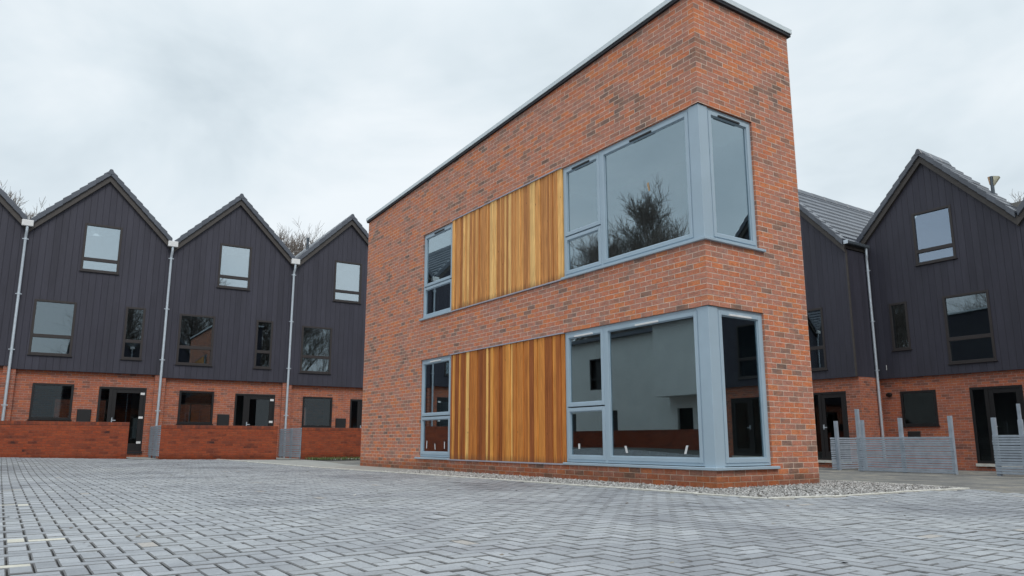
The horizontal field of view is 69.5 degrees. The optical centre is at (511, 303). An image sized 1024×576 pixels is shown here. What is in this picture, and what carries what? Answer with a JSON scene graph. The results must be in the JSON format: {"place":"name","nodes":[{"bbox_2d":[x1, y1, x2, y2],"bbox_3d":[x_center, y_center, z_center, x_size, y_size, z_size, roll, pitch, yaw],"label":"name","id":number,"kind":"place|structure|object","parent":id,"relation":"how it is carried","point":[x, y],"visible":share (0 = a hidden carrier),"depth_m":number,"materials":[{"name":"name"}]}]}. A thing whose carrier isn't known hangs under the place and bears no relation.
{"place":"outdoors","nodes":[
{"label":"outdoors","id":0,"kind":"place"},
{"bbox_2d":[3,458,157,575],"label":"paving bed","id":1,"kind":"object","parent":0,"point":[25,540],"visible":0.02,"depth_m":4.18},
{"bbox_2d":[126,457,154,458],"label":"path","id":2,"kind":"structure","parent":0,"point":[139,458],"depth_m":22.84,"materials":[{"name":"concrete"}]},
{"bbox_2d":[239,459,414,470],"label":"side path","id":3,"kind":"structure","parent":0,"point":[313,463],"depth_m":19.13,"materials":[{"name":"concrete"}]},
{"bbox_2d":[0,457,1023,575],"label":"block paving","id":4,"kind":"structure","parent":0,"point":[199,522],"depth_m":5.07,"materials":[{"name":"grey concrete"}]},
{"bbox_2d":[9,464,906,570],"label":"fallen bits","id":5,"kind":"object","parent":4,"relation":"on","point":[419,502],"visible":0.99,"depth_m":5.72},
{"bbox_2d":[0,0,1023,255],"label":"sky","id":6,"kind":"structure","parent":0,"point":[324,112],"materials":[{"name":"white"}]},
{"bbox_2d":[293,458,1023,493],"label":"tarmac","id":7,"kind":"structure","parent":0,"point":[990,481],"depth_m":16.27,"materials":[{"name":"grey asphalt"}]},
{"bbox_2d":[217,459,969,499],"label":"kerb","id":8,"kind":"structure","parent":7,"relation":"on","point":[820,496],"depth_m":8.90,"materials":[{"name":"concrete"}]},
{"bbox_2d":[830,420,867,469],"bbox_3d":[9.885,4.289,21.644,1.675,1.720,0.110,7,-13,-34],"label":"slatted fence","id":9,"kind":"object","parent":7,"relation":"on","point":[838,449],"visible":0.6,"depth_m":21.53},
{"bbox_2d":[831,480,961,487],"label":"kerb","id":10,"kind":"structure","parent":7,"relation":"on","point":[899,483],"depth_m":10.27,"materials":[{"name":"concrete"}]},
{"bbox_2d":[854,409,957,474],"bbox_3d":[10.320,3.750,19.480,0.110,1.980,2.576,7,-13,-34],"label":"slatted fence","id":11,"kind":"object","parent":7,"relation":"on","point":[902,451],"visible":0.95,"depth_m":19.34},
{"bbox_2d":[990,418,1023,475],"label":"slatted fence","id":12,"kind":"object","parent":7,"relation":"on","point":[998,453],"visible":0.93,"depth_m":17.38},
{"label":"gravel bed","id":13,"kind":"structure","parent":7,"relation":"on","visible":0},
{"bbox_2d":[382,469,960,497],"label":"gravel","id":14,"kind":"structure","parent":13,"relation":"on","point":[830,487],"depth_m":9.43,"materials":[{"name":"grey gravel"}]},
{"bbox_3d":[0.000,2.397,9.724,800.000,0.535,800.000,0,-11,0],"label":"ground","id":15,"kind":"structure","parent":0,"visible":0},
{"bbox_2d":[0,188,27,420],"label":"terraced house","id":16,"kind":"structure","parent":15,"relation":"on","point":[12,228],"depth_m":23.59,"materials":[{"name":"wood"}]},
{"bbox_2d":[0,182,49,219],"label":"bare tree","id":17,"kind":"object","parent":15,"relation":"on","point":[30,215],"visible":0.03,"depth_m":49.69,"materials":[{"name":"brown plant"}]},
{"bbox_2d":[0,421,129,458],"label":"garden wall","id":18,"kind":"structure","parent":15,"relation":"on","point":[60,439],"depth_m":21.29,"materials":[{"name":"brick"}]},
{"bbox_2d":[1,169,172,457],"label":"terraced house","id":19,"kind":"structure","parent":15,"relation":"on","point":[88,326],"depth_m":24.92,"materials":[{"name":"wood"}]},
{"bbox_2d":[27,383,73,420],"bbox_3d":[-14.807,3.181,23.758,1.210,1.180,0.090,7,-12,-31],"label":"window","id":20,"kind":"structure","parent":19,"relation":"in","point":[46,384],"depth_m":23.73,"materials":[{"name":"black plastic"}]},
{"bbox_2d":[27,299,76,356],"bbox_3d":[-14.904,0.813,23.974,1.245,1.819,0.110,7,-12,-31],"label":"window","id":21,"kind":"structure","parent":19,"relation":"in","point":[32,334],"depth_m":23.92,"materials":[{"name":"black plastic"}]},
{"bbox_2d":[52,397,107,421],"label":"rear window","id":22,"kind":"structure","parent":19,"relation":"in","point":[54,397],"depth_m":31.07,"materials":[{"name":"black plastic"}]},
{"bbox_2d":[79,223,122,274],"bbox_3d":[-13.933,-1.834,25.087,1.191,1.674,0.110,7,-12,-31],"label":"window","id":23,"kind":"structure","parent":19,"relation":"in","point":[83,258],"depth_m":25.02,"materials":[{"name":"black plastic"}]},
{"bbox_2d":[96,386,146,453],"bbox_3d":[-13.110,3.922,24.712,1.470,2.200,0.140,7,-12,-31],"label":"door","id":24,"kind":"structure","parent":19,"relation":"in","point":[134,448],"depth_m":24.85,"materials":[{"name":"black glass"}]},
{"bbox_2d":[120,306,145,360],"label":"window","id":25,"kind":"structure","parent":19,"relation":"in","point":[125,340],"depth_m":25.16,"materials":[{"name":"black plastic"}]},
{"bbox_2d":[148,425,160,458],"bbox_3d":[-11.476,4.547,23.747,0.090,1.190,2.735,7,-12,-31],"label":"slatted fence","id":26,"kind":"object","parent":15,"relation":"on","point":[154,442],"visible":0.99,"depth_m":23.69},
{"bbox_2d":[54,399,305,424],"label":"boundary wall","id":27,"kind":"structure","parent":15,"relation":"on","point":[200,413],"depth_m":37.06,"materials":[{"name":"brick"}]},
{"bbox_2d":[158,425,277,459],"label":"garden wall","id":28,"kind":"structure","parent":15,"relation":"on","point":[199,442],"depth_m":23.46,"materials":[{"name":"brick"}]},
{"bbox_2d":[152,193,294,457],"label":"terraced house","id":29,"kind":"structure","parent":15,"relation":"on","point":[225,345],"depth_m":27.16,"materials":[{"name":"wood"}]},
{"bbox_2d":[175,313,214,366],"bbox_3d":[-11.225,1.319,26.210,1.245,1.819,0.110,7,-12,-31],"label":"window","id":30,"kind":"structure","parent":29,"relation":"in","point":[191,315],"depth_m":26.16,"materials":[{"name":"black plastic"}]},
{"bbox_2d":[176,390,213,424],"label":"window","id":31,"kind":"structure","parent":29,"relation":"in","point":[181,391],"depth_m":25.95,"materials":[{"name":"black plastic"}]},
{"bbox_2d":[181,403,210,421],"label":"rear window","id":32,"kind":"structure","parent":29,"relation":"in","point":[190,404],"depth_m":33.54,"materials":[{"name":"black plastic"}]},
{"bbox_2d":[216,243,251,290],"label":"window","id":33,"kind":"structure","parent":29,"relation":"in","point":[221,244],"depth_m":27.27,"materials":[{"name":"black plastic"}]},
{"bbox_2d":[233,393,274,425],"bbox_3d":[-9.430,4.428,26.948,1.470,2.200,0.140,7,-12,-31],"label":"door","id":34,"kind":"structure","parent":29,"relation":"in","point":[246,400],"depth_m":27.02,"materials":[{"name":"metal"}]},
{"bbox_2d":[253,320,273,369],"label":"window","id":35,"kind":"structure","parent":29,"relation":"in","point":[269,352],"depth_m":27.41,"materials":[{"name":"black plastic"}]},
{"bbox_2d":[278,428,301,458],"bbox_3d":[-7.797,4.990,25.996,0.090,1.150,2.735,7,-12,-31],"label":"slatted fence","id":36,"kind":"object","parent":15,"relation":"on","point":[292,435],"visible":0.99,"depth_m":25.92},
{"bbox_2d":[276,221,323,255],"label":"bare tree","id":37,"kind":"object","parent":15,"relation":"on","point":[298,249],"visible":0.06,"depth_m":50.57,"materials":[{"name":"brown plant"}]},
{"bbox_2d":[283,214,368,457],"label":"terraced house","id":38,"kind":"structure","parent":15,"relation":"on","point":[325,372],"depth_m":29.06,"materials":[{"name":"wood"}]},
{"bbox_2d":[304,407,307,424],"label":"rear window","id":39,"kind":"structure","parent":38,"relation":"in","point":[304,407],"depth_m":36.22,"materials":[{"name":"black plastic"}]},
{"bbox_2d":[299,326,331,374],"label":"window","id":40,"kind":"structure","parent":38,"relation":"in","point":[330,342],"depth_m":28.41,"materials":[{"name":"black plastic"}]},
{"bbox_2d":[301,396,332,427],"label":"window","id":41,"kind":"structure","parent":38,"relation":"in","point":[331,398],"depth_m":28.20,"materials":[{"name":"black plastic"}]},
{"bbox_2d":[333,260,361,303],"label":"window","id":42,"kind":"structure","parent":38,"relation":"in","point":[336,261],"depth_m":29.52,"materials":[{"name":"black plastic"}]},
{"bbox_2d":[349,399,362,427],"bbox_3d":[-5.749,4.924,29.189,1.470,2.200,0.140,7,-12,-31],"label":"door","id":43,"kind":"structure","parent":38,"relation":"in","point":[359,401],"depth_m":29.09,"materials":[{"name":"metal"}]},
{"bbox_2d":[299,427,360,459],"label":"garden wall","id":44,"kind":"structure","parent":15,"relation":"on","point":[330,442],"depth_m":25.36,"materials":[{"name":"brick"}]},
{"bbox_2d":[360,0,819,488],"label":"brick building","id":45,"kind":"structure","parent":15,"relation":"on","point":[590,267],"depth_m":12.33,"materials":[{"name":"brick"}]},
{"bbox_2d":[414,355,450,459],"bbox_3d":[-1.630,2.200,15.499,0.150,2.110,1.436,7,-13,-34],"label":"window","id":46,"kind":"structure","parent":45,"relation":"in","point":[423,454],"depth_m":15.54,"materials":[{"name":"blue paint"}]},
{"bbox_2d":[419,222,452,320],"bbox_3d":[-1.613,-0.660,16.011,0.150,1.958,1.376,7,-13,-34],"label":"window","id":47,"kind":"structure","parent":45,"relation":"in","point":[446,280],"depth_m":16.13,"materials":[{"name":"blue paint"}]},
{"bbox_2d":[561,103,765,279],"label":"window","id":48,"kind":"structure","parent":45,"relation":"in","point":[697,118],"depth_m":10.45,"materials":[{"name":"grey paint"}]},
{"bbox_2d":[563,305,780,470],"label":"window","id":49,"kind":"structure","parent":45,"relation":"in","point":[708,337],"depth_m":9.87,"materials":[{"name":"grey paint"}]},
{"bbox_2d":[798,189,905,468],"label":"terraced house","id":50,"kind":"structure","parent":15,"relation":"on","point":[846,382],"depth_m":23.50,"materials":[{"name":"wood"}]},
{"bbox_2d":[807,307,827,371],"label":"window","id":51,"kind":"structure","parent":50,"relation":"in","point":[815,309],"depth_m":23.68,"materials":[{"name":"black plastic"}]},
{"bbox_2d":[813,391,850,462],"bbox_3d":[9.990,3.914,23.290,0.140,2.200,1.395,7,-13,-34],"label":"door","id":52,"kind":"structure","parent":50,"relation":"in","point":[827,456],"depth_m":23.30,"materials":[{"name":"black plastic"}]},
{"bbox_2d":[852,149,1023,470],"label":"terraced house","id":53,"kind":"structure","parent":15,"relation":"on","point":[946,269],"depth_m":22.02,"materials":[{"name":"wood"}]},
{"bbox_2d":[888,301,911,351],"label":"window","id":54,"kind":"structure","parent":53,"relation":"in","point":[899,303],"depth_m":22.90,"materials":[{"name":"black plastic"}]},
{"bbox_2d":[900,390,939,426],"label":"window","id":55,"kind":"structure","parent":53,"relation":"in","point":[921,391],"depth_m":22.16,"materials":[{"name":"black plastic"}]},
{"bbox_2d":[911,205,957,266],"bbox_3d":[12.726,-2.029,22.302,0.110,1.664,1.225,7,-13,-34],"label":"window","id":56,"kind":"structure","parent":53,"relation":"in","point":[917,252],"depth_m":22.26,"materials":[{"name":"black plastic"}]},
{"bbox_2d":[942,290,997,364],"bbox_3d":[13.116,0.711,21.206,0.110,2.031,1.320,7,-13,-34],"label":"window","id":57,"kind":"structure","parent":53,"relation":"in","point":[991,334],"depth_m":21.18,"materials":[{"name":"black plastic"}]},
{"bbox_2d":[969,385,1023,466],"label":"door","id":58,"kind":"structure","parent":53,"relation":"in","point":[989,391],"depth_m":20.58,"materials":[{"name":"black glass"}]},
{"bbox_2d":[1016,404,1021,419],"bbox_3d":[12.476,3.417,18.033,0.060,1.900,0.070,7,-13,-34],"label":"fence post","id":59,"kind":"object","parent":15,"relation":"on","point":[1018,408],"visible":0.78,"depth_m":18.15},
{"bbox_2d":[1016,198,1023,252],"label":"terraced house","id":60,"kind":"structure","parent":15,"relation":"on","point":[1020,213],"depth_m":20.30,"materials":[{"name":"wood"}]},
{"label":"soil strip","id":61,"kind":"structure","parent":0,"visible":0},
{"bbox_2d":[305,457,359,459],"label":"weedy grass","id":62,"kind":"structure","parent":61,"relation":"on","point":[325,458],"depth_m":24.64,"materials":[{"name":"green plant"}]}
]}

